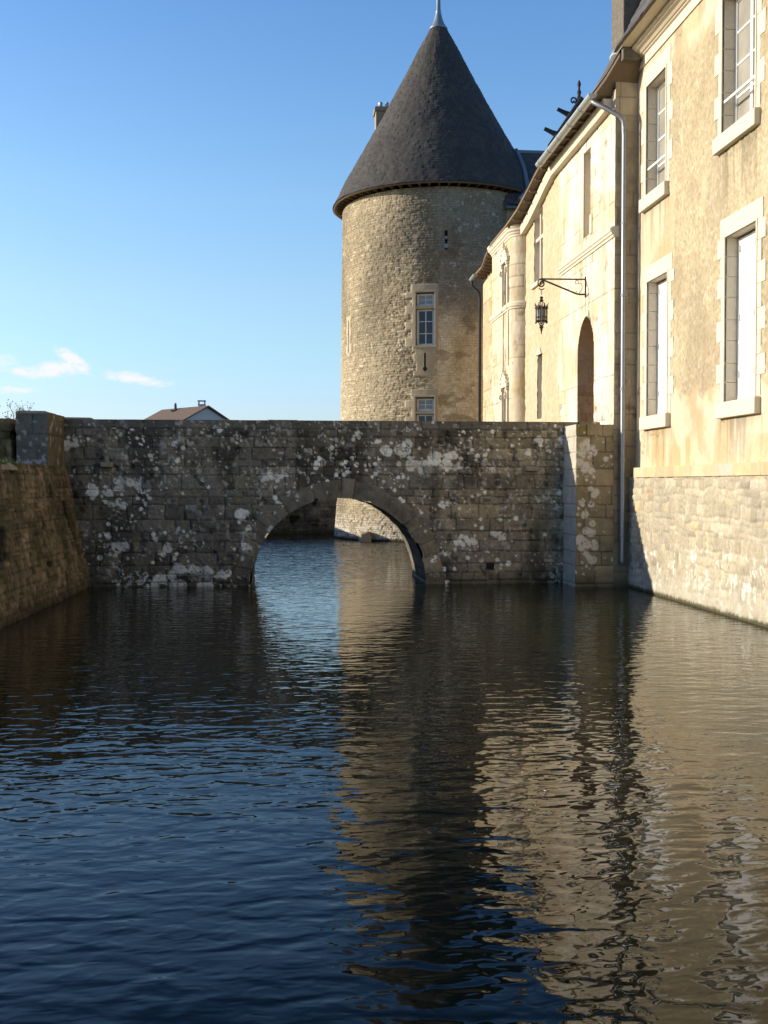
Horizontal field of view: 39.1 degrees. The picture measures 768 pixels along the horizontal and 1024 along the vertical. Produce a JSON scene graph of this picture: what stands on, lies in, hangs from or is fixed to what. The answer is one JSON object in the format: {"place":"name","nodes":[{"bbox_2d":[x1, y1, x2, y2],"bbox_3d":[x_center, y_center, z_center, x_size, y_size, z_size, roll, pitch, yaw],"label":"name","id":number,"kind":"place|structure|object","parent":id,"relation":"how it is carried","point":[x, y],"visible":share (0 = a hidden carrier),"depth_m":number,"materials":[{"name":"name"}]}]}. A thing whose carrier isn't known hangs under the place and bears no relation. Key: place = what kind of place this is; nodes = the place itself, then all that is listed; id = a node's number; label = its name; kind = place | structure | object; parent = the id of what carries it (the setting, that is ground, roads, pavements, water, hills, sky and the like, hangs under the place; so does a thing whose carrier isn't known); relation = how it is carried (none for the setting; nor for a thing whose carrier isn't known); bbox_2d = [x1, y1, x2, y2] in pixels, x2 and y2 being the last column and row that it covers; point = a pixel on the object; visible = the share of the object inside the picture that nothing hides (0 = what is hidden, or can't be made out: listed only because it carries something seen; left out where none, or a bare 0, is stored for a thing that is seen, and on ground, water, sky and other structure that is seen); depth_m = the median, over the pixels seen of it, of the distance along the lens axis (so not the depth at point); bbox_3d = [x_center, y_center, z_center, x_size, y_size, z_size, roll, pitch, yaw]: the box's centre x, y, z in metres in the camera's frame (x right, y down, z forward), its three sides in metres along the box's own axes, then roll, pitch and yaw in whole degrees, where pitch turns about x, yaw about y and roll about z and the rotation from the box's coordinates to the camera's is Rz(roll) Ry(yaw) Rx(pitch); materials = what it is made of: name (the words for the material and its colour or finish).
{"place":"outdoors","nodes":[
{"label":"outdoors","id":0,"kind":"place"},
{"bbox_2d":[0,0,611,420],"label":"sky","id":1,"kind":"structure","parent":0,"point":[173,173],"materials":[{"name":"blue"}]},
{"bbox_2d":[0,534,767,1023],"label":"water","id":2,"kind":"structure","parent":0,"point":[314,778],"depth_m":8.12,"materials":[{"name":"blue liquid"}]},
{"bbox_2d":[63,417,599,586],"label":"stone bridge","id":3,"kind":"structure","parent":2,"relation":"in","point":[164,503],"depth_m":25.51,"materials":[{"name":"stone"}]},
{"bbox_3d":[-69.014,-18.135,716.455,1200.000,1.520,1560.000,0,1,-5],"label":"ground","id":4,"kind":"structure","parent":0,"visible":0},
{"bbox_2d":[0,418,16,462],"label":"parapet wall","id":5,"kind":"structure","parent":4,"relation":"on","point":[8,446],"depth_m":23.40,"materials":[{"name":"grey stone"}]},
{"bbox_2d":[2,399,34,418],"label":"tree","id":6,"kind":"object","parent":4,"relation":"on","point":[20,408],"visible":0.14,"depth_m":58.24,"materials":[{"name":"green plant"}]},
{"bbox_2d":[0,462,91,628],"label":"moat wall","id":7,"kind":"structure","parent":4,"relation":"on","point":[43,564],"depth_m":21.24,"materials":[{"name":"stone"}]},
{"bbox_2d":[0,457,23,463],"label":"grass tuft","id":8,"kind":"object","parent":7,"relation":"on","point":[5,460],"visible":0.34,"depth_m":21.83,"materials":[{"name":"green plant"}]},
{"bbox_2d":[15,410,64,465],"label":"parapet pillar","id":9,"kind":"structure","parent":7,"relation":"on","point":[39,438],"depth_m":23.36,"materials":[{"name":"stone"}]},
{"bbox_2d":[144,400,229,419],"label":"house","id":10,"kind":"structure","parent":4,"relation":"on","point":[202,412],"depth_m":89.39,"materials":[{"name":"ceramic"}]},
{"bbox_2d":[269,498,336,533],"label":"moat wall","id":11,"kind":"structure","parent":4,"relation":"on","point":[317,517],"depth_m":51.94,"materials":[{"name":"grey stone"}]},
{"bbox_2d":[332,0,524,541],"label":"round tower","id":12,"kind":"structure","parent":4,"relation":"on","point":[419,210],"depth_m":44.96,"materials":[{"name":"grey stone"}]},
{"bbox_2d":[413,290,436,347],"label":"window","id":13,"kind":"structure","parent":12,"relation":"in","point":[424,300],"depth_m":44.65,"materials":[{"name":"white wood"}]},
{"bbox_2d":[414,395,435,420],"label":"window","id":14,"kind":"structure","parent":12,"relation":"in","point":[424,405],"depth_m":44.67,"materials":[{"name":"glass"}]},
{"bbox_2d":[489,148,544,220],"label":"slate roofed range","id":15,"kind":"structure","parent":4,"relation":"on","point":[527,159],"depth_m":46.25,"materials":[{"name":"stone"}]},
{"bbox_2d":[469,50,640,586],"bbox_3d":[6.547,-6.477,35.184,6.191,16.926,20.800,0,1,-5],"label":"gatehouse","id":16,"kind":"object","parent":4,"relation":"on","point":[574,214],"visible":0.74,"depth_m":26.77,"materials":[{"name":"stone"}]},
{"bbox_2d":[499,367,508,421],"bbox_3d":[4.021,-2.950,35.062,0.460,3.481,1.074,0,1,-5],"label":"window","id":17,"kind":"structure","parent":16,"relation":"in","point":[504,397],"depth_m":34.98,"materials":[{"name":"stone"}]},
{"bbox_2d":[499,242,509,312],"bbox_3d":[4.021,-7.619,34.941,0.460,2.181,1.074,0,1,-5],"label":"window","id":18,"kind":"structure","parent":16,"relation":"in","point":[505,257],"depth_m":34.98,"materials":[{"name":"stone"}]},
{"bbox_2d":[530,206,543,289],"bbox_3d":[4.747,-7.956,32.350,0.430,2.370,1.320,0,1,-5],"label":"window","id":19,"kind":"structure","parent":16,"relation":"in","point":[538,233],"depth_m":32.83,"materials":[{"name":"stone"}]},
{"bbox_2d":[536,348,542,418],"bbox_3d":[4.783,-3.782,32.245,0.399,2.230,0.790,0,1,-5],"label":"window","id":20,"kind":"structure","parent":16,"relation":"in","point":[539,353],"depth_m":32.51,"materials":[{"name":"stone"}]},
{"bbox_2d":[534,277,585,333],"bbox_3d":[4.458,-5.219,27.277,1.353,1.460,0.392,0,1,-5],"label":"wall lantern","id":21,"kind":"object","parent":16,"relation":"attached to","point":[541,314],"depth_m":27.21,"materials":[{"name":"metal"}]},
{"bbox_2d":[576,316,595,421],"bbox_3d":[5.734,-3.168,27.464,1.246,3.810,1.680,0,1,-5],"label":"doorway","id":22,"kind":"structure","parent":16,"relation":"in","point":[585,405],"depth_m":28.14,"materials":[{"name":"brown wood"}]},
{"bbox_2d":[610,0,767,627],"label":"house wing","id":23,"kind":"structure","parent":4,"relation":"on","point":[698,512],"depth_m":21.12,"materials":[{"name":"beige paint"}]},
{"bbox_2d":[639,43,672,212],"bbox_3d":[6.149,-8.353,23.730,0.570,3.170,1.996,0,1,-5],"label":"window","id":24,"kind":"structure","parent":23,"relation":"in","point":[656,104],"depth_m":24.16,"materials":[{"name":"stone"}]},
{"bbox_2d":[639,252,674,429],"bbox_3d":[6.162,-3.671,23.709,0.570,3.670,2.024,0,1,-5],"label":"window","id":25,"kind":"structure","parent":23,"relation":"in","point":[657,389],"depth_m":24.17,"materials":[{"name":"stone"}]},
{"bbox_2d":[712,0,766,155],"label":"window","id":26,"kind":"structure","parent":23,"relation":"in","point":[739,65],"depth_m":19.97,"materials":[{"name":"stone"}]},
{"bbox_2d":[714,196,766,418],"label":"window","id":27,"kind":"structure","parent":23,"relation":"in","point":[742,267],"depth_m":19.80,"materials":[{"name":"stone"}]}
]}

